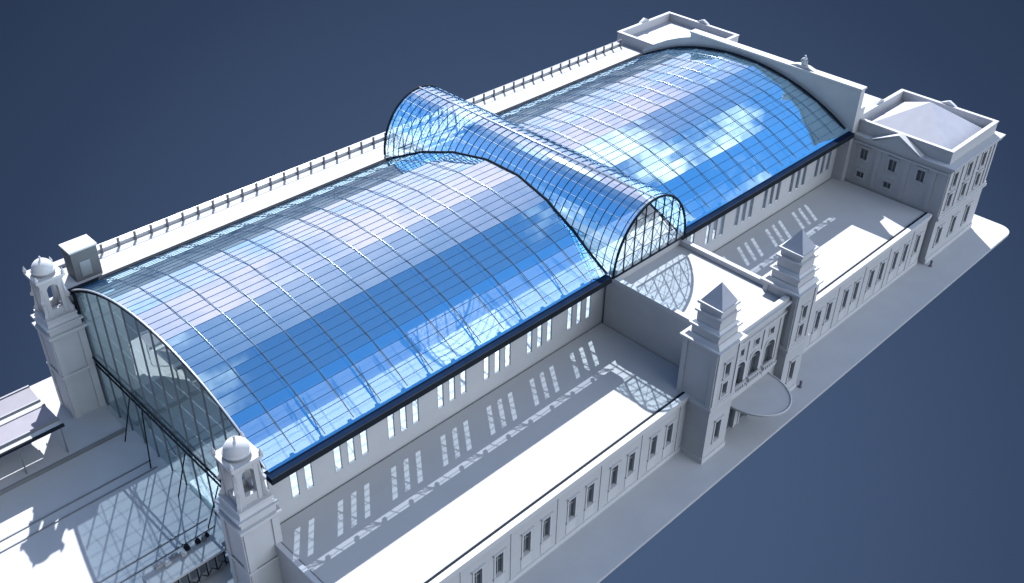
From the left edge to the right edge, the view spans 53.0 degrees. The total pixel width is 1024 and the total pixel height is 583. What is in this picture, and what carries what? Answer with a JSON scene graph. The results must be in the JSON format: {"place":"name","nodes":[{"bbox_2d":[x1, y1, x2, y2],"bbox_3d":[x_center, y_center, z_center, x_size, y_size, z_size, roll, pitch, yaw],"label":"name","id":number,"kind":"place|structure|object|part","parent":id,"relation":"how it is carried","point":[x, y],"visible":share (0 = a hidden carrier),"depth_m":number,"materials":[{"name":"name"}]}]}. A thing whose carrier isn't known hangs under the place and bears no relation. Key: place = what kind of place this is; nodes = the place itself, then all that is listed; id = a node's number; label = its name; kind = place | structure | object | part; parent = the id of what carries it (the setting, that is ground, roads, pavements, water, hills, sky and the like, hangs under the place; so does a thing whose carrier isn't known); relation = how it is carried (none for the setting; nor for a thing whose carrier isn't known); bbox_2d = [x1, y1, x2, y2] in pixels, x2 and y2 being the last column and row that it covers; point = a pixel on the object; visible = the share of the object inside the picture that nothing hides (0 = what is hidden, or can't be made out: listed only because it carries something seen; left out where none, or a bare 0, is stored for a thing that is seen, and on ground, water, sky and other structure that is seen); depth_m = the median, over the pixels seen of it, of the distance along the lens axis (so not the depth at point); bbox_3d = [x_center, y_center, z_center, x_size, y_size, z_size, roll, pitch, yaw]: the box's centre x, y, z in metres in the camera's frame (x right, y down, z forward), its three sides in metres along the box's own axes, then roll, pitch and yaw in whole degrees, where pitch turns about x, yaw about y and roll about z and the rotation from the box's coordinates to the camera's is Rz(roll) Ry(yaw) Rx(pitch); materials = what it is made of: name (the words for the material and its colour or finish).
{"place":"outdoors","nodes":[
{"label":"outdoors","id":0,"kind":"place"},
{"bbox_2d":[109,165,658,484],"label":"hall floor","id":1,"kind":"structure","parent":0,"point":[201,416],"depth_m":103.53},
{"bbox_2d":[0,214,1008,582],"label":"ground","id":2,"kind":"structure","parent":0,"point":[106,536],"depth_m":91.68,"materials":[{"name":"grey concrete"}]},
{"bbox_2d":[0,376,123,489],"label":"platform","id":3,"kind":"structure","parent":2,"relation":"on","point":[78,434],"depth_m":95.52,"materials":[{"name":"grey concrete"}]},
{"bbox_2d":[0,427,125,495],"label":"platform edge","id":4,"kind":"object","parent":3,"relation":"attached to","point":[59,462],"visible":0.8,"depth_m":94.70,"materials":[{"name":"grey concrete"}]},
{"bbox_2d":[22,256,107,419],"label":"bell tower","id":5,"kind":"structure","parent":2,"relation":"on","point":[58,324],"depth_m":95.11,"materials":[{"name":"paint"}]},
{"bbox_2d":[0,460,156,552],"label":"railway track","id":6,"kind":"structure","parent":2,"relation":"on","point":[34,533],"depth_m":90.59,"materials":[{"name":"grey metal"}]},
{"bbox_2d":[97,517,214,582],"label":"railway track","id":7,"kind":"structure","parent":2,"relation":"on","point":[145,554],"depth_m":86.47,"materials":[{"name":"grey metal"}]},
{"bbox_2d":[211,431,282,582],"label":"bell tower","id":8,"kind":"structure","parent":2,"relation":"on","point":[247,509],"depth_m":75.88,"materials":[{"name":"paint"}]},
{"bbox_2d":[53,42,639,399],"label":"side wing","id":9,"kind":"structure","parent":2,"relation":"on","point":[115,256],"depth_m":112.98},
{"bbox_2d":[59,234,102,282],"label":"rooftop box","id":10,"kind":"object","parent":9,"relation":"on","point":[81,258],"visible":1,"depth_m":95.13,"materials":[{"name":"grey paint"}]},
{"bbox_2d":[79,259,92,276],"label":"door","id":11,"kind":"structure","parent":10,"relation":"in","point":[86,268],"depth_m":95.42,"materials":[{"name":"grey metal"}]},
{"bbox_2d":[96,39,621,252],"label":"railing","id":12,"kind":"object","parent":9,"relation":"on","point":[256,186],"visible":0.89,"depth_m":114.88,"materials":[{"name":"metal"}]},
{"bbox_2d":[67,46,854,527],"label":"train hall","id":13,"kind":"structure","parent":2,"relation":"on","point":[313,328],"depth_m":94.37,"materials":[{"name":"glass"}]},
{"bbox_2d":[289,471,300,497],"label":"window","id":14,"kind":"structure","parent":13,"relation":"in","point":[297,471],"depth_m":79.88,"materials":[{"name":"paint"}]},
{"bbox_2d":[303,463,314,488],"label":"window","id":15,"kind":"structure","parent":13,"relation":"in","point":[311,463],"depth_m":80.62,"materials":[{"name":"paint"}]},
{"bbox_2d":[333,445,342,471],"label":"window","id":16,"kind":"structure","parent":13,"relation":"in","point":[340,445],"depth_m":82.24,"materials":[{"name":"paint"}]},
{"bbox_2d":[387,418,395,439],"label":"window","id":17,"kind":"structure","parent":13,"relation":"in","point":[387,418],"depth_m":85.55,"materials":[{"name":"paint"}]},
{"bbox_2d":[460,370,466,395],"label":"window","id":18,"kind":"structure","parent":13,"relation":"in","point":[466,370],"depth_m":90.15,"materials":[{"name":"paint"}]},
{"bbox_2d":[189,198,770,508],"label":"hall platform","id":19,"kind":"structure","parent":13,"relation":"attached to","point":[205,492],"depth_m":106.83,"materials":[{"name":"white stone"}]},
{"bbox_2d":[494,349,500,374],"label":"window","id":20,"kind":"structure","parent":13,"relation":"in","point":[500,349],"depth_m":92.51,"materials":[{"name":"paint"}]},
{"bbox_2d":[383,85,685,278],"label":"glass transept","id":21,"kind":"structure","parent":13,"relation":"on","point":[439,131],"depth_m":104.46,"materials":[{"name":"glass"}]},
{"bbox_2d":[275,323,689,582],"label":"street wing","id":22,"kind":"structure","parent":2,"relation":"on","point":[515,478],"depth_m":85.84,"materials":[{"name":"white paint"}]},
{"bbox_2d":[471,562,485,582],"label":"window","id":23,"kind":"structure","parent":22,"relation":"in","point":[476,572],"depth_m":79.98,"materials":[{"name":"paint"}]},
{"bbox_2d":[493,546,506,582],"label":"window","id":24,"kind":"structure","parent":22,"relation":"in","point":[500,578],"depth_m":82.00,"materials":[{"name":"paint"}]},
{"bbox_2d":[521,525,534,569],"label":"window","id":25,"kind":"structure","parent":22,"relation":"in","point":[525,559],"depth_m":83.94,"materials":[{"name":"paint"}]},
{"bbox_2d":[540,510,554,554],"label":"window","id":26,"kind":"structure","parent":22,"relation":"in","point":[545,544],"depth_m":85.26,"materials":[{"name":"paint"}]},
{"bbox_2d":[565,491,579,534],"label":"window","id":27,"kind":"structure","parent":22,"relation":"in","point":[570,525],"depth_m":87.07,"materials":[{"name":"paint"}]},
{"bbox_2d":[583,477,598,520],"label":"window","id":28,"kind":"structure","parent":22,"relation":"in","point":[588,510],"depth_m":88.40,"materials":[{"name":"paint"}]},
{"bbox_2d":[607,459,621,501],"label":"window","id":29,"kind":"structure","parent":22,"relation":"in","point":[612,491],"depth_m":90.23,"materials":[{"name":"paint"}]},
{"bbox_2d":[624,446,638,488],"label":"window","id":30,"kind":"structure","parent":22,"relation":"in","point":[628,478],"depth_m":91.54,"materials":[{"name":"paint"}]},
{"bbox_2d":[646,429,660,471],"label":"window","id":31,"kind":"structure","parent":22,"relation":"in","point":[651,460],"depth_m":93.39,"materials":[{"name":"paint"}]},
{"bbox_2d":[662,417,676,458],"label":"window","id":32,"kind":"structure","parent":22,"relation":"in","point":[667,448],"depth_m":94.69,"materials":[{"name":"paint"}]},
{"bbox_2d":[617,12,738,52],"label":"corner pavilion","id":33,"kind":"structure","parent":2,"relation":"on","point":[642,34],"depth_m":147.81,"materials":[{"name":"paint"}]},
{"bbox_2d":[603,229,823,464],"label":"entrance block","id":34,"kind":"structure","parent":2,"relation":"on","point":[728,338],"depth_m":96.79,"materials":[{"name":"paint"}]},
{"bbox_2d":[726,408,736,428],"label":"door","id":35,"kind":"structure","parent":34,"relation":"in","point":[730,412],"depth_m":99.51,"materials":[{"name":"paint"}]},
{"bbox_2d":[732,359,746,397],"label":"arched window","id":36,"kind":"structure","parent":34,"relation":"in","point":[741,385],"depth_m":96.29,"materials":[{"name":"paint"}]},
{"bbox_2d":[737,412,747,423],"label":"door","id":37,"kind":"structure","parent":34,"relation":"in","point":[739,414],"depth_m":100.59,"materials":[{"name":"paint"}]},
{"bbox_2d":[744,348,761,386],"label":"arched window","id":38,"kind":"structure","parent":34,"relation":"in","point":[756,374],"depth_m":97.48,"materials":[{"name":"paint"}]},
{"bbox_2d":[759,337,775,374],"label":"arched window","id":39,"kind":"structure","parent":34,"relation":"in","point":[770,363],"depth_m":98.88,"materials":[{"name":"paint"}]},
{"bbox_2d":[642,29,877,199],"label":"head building","id":40,"kind":"structure","parent":2,"relation":"on","point":[845,103],"depth_m":125.21,"materials":[{"name":"paint"}]},
{"bbox_2d":[789,55,817,71],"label":"roof statue","id":41,"kind":"object","parent":40,"relation":"on","point":[803,63],"visible":1,"depth_m":124.20,"materials":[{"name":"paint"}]},
{"bbox_2d":[714,178,931,352],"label":"street wing","id":42,"kind":"structure","parent":2,"relation":"on","point":[868,242],"depth_m":116.65,"materials":[{"name":"white paint"}]},
{"bbox_2d":[809,305,824,343],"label":"window","id":43,"kind":"structure","parent":42,"relation":"in","point":[814,332],"depth_m":109.24,"materials":[{"name":"paint"}]},
{"bbox_2d":[820,297,835,334],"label":"window","id":44,"kind":"structure","parent":42,"relation":"in","point":[824,327],"depth_m":110.60,"materials":[{"name":"paint"}]},
{"bbox_2d":[837,285,852,321],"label":"window","id":45,"kind":"structure","parent":42,"relation":"in","point":[841,312],"depth_m":112.57,"materials":[{"name":"paint"}]},
{"bbox_2d":[847,277,862,313],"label":"window","id":46,"kind":"structure","parent":42,"relation":"in","point":[851,306],"depth_m":113.77,"materials":[{"name":"paint"}]},
{"bbox_2d":[862,265,877,301],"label":"window","id":47,"kind":"structure","parent":42,"relation":"in","point":[867,291],"depth_m":115.68,"materials":[{"name":"paint"}]},
{"bbox_2d":[873,258,888,292],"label":"window","id":48,"kind":"structure","parent":42,"relation":"in","point":[877,283],"depth_m":117.00,"materials":[{"name":"paint"}]},
{"bbox_2d":[886,247,901,282],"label":"window","id":49,"kind":"structure","parent":42,"relation":"in","point":[891,272],"depth_m":118.81,"materials":[{"name":"paint"}]},
{"bbox_2d":[897,240,911,274],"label":"window","id":50,"kind":"structure","parent":42,"relation":"in","point":[900,268],"depth_m":120.14,"materials":[{"name":"paint"}]},
{"bbox_2d":[908,231,923,265],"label":"window","id":51,"kind":"structure","parent":42,"relation":"in","point":[913,255],"depth_m":121.93,"materials":[{"name":"paint"}]},
{"bbox_2d":[845,89,1005,263],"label":"corner pavilion","id":52,"kind":"structure","parent":2,"relation":"on","point":[933,157],"depth_m":122.26,"materials":[{"name":"paint"}]},
{"bbox_2d":[853,167,866,180],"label":"window","id":53,"kind":"structure","parent":52,"relation":"in","point":[861,173],"depth_m":125.60,"materials":[{"name":"paint"}]},
{"bbox_2d":[857,144,870,161],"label":"window","id":54,"kind":"structure","parent":52,"relation":"in","point":[865,151],"depth_m":124.14,"materials":[{"name":"paint"}]},
{"bbox_2d":[880,177,893,190],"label":"window","id":55,"kind":"structure","parent":52,"relation":"in","point":[887,183],"depth_m":123.52,"materials":[{"name":"paint"}]},
{"bbox_2d":[885,155,899,173],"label":"window","id":56,"kind":"structure","parent":52,"relation":"in","point":[893,164],"depth_m":122.02,"materials":[{"name":"paint"}]},
{"bbox_2d":[913,166,928,184],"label":"window","id":57,"kind":"structure","parent":52,"relation":"in","point":[922,172],"depth_m":119.92,"materials":[{"name":"paint"}]},
{"bbox_2d":[932,222,946,247],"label":"window","id":58,"kind":"structure","parent":52,"relation":"in","point":[942,225],"depth_m":123.42,"materials":[{"name":"paint"}]},
{"bbox_2d":[943,188,956,210],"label":"window","id":59,"kind":"structure","parent":52,"relation":"in","point":[952,191],"depth_m":120.57,"materials":[{"name":"paint"}]},
{"bbox_2d":[946,211,960,236],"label":"window","id":60,"kind":"structure","parent":52,"relation":"in","point":[956,214],"depth_m":125.49,"materials":[{"name":"paint"}]},
{"bbox_2d":[949,169,960,190],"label":"window","id":61,"kind":"structure","parent":52,"relation":"in","point":[958,171],"depth_m":119.16,"materials":[{"name":"paint"}]},
{"bbox_2d":[958,178,970,199],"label":"window","id":62,"kind":"structure","parent":52,"relation":"in","point":[966,181],"depth_m":122.67,"materials":[{"name":"paint"}]},
{"bbox_2d":[960,200,973,225],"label":"window","id":63,"kind":"structure","parent":52,"relation":"in","point":[969,204],"depth_m":127.69,"materials":[{"name":"paint"}]},
{"bbox_2d":[964,159,974,179],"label":"window","id":64,"kind":"structure","parent":52,"relation":"in","point":[973,160],"depth_m":121.30,"materials":[{"name":"paint"}]},
{"bbox_2d":[972,168,984,189],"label":"window","id":65,"kind":"structure","parent":52,"relation":"in","point":[979,171],"depth_m":124.82,"materials":[{"name":"paint"}]},
{"bbox_2d":[978,149,988,169],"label":"window","id":66,"kind":"structure","parent":52,"relation":"in","point":[986,151],"depth_m":123.46,"materials":[{"name":"paint"}]},
{"bbox_3d":[-54.997,39.600,60.996,89.400,0.096,1.320,-29,45,-35],"label":"railway track","id":67,"kind":"object","parent":2,"relation":"on","visible":0},
{"bbox_2d":[139,531,229,582],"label":"train","id":68,"kind":"object","parent":67,"relation":"on","point":[200,559],"visible":0.92,"depth_m":82.78,"materials":[{"name":"grey metal"}]},
{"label":"window","id":69,"kind":"part","parent":68,"relation":"part of","materials":[{"name":"black glass"}]},
{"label":"window","id":70,"kind":"part","parent":68,"relation":"part of","materials":[{"name":"black glass"}]},
{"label":"window","id":71,"kind":"part","parent":68,"relation":"part of","materials":[{"name":"black glass"}]},
{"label":"window","id":72,"kind":"part","parent":68,"relation":"part of","materials":[{"name":"black glass"}]},
{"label":"window","id":73,"kind":"part","parent":68,"relation":"part of","materials":[{"name":"black glass"}]},
{"bbox_2d":[0,0,1023,582],"label":"sky","id":74,"kind":"structure","parent":0,"point":[118,118],"materials":[{"name":"blue"}]}
]}

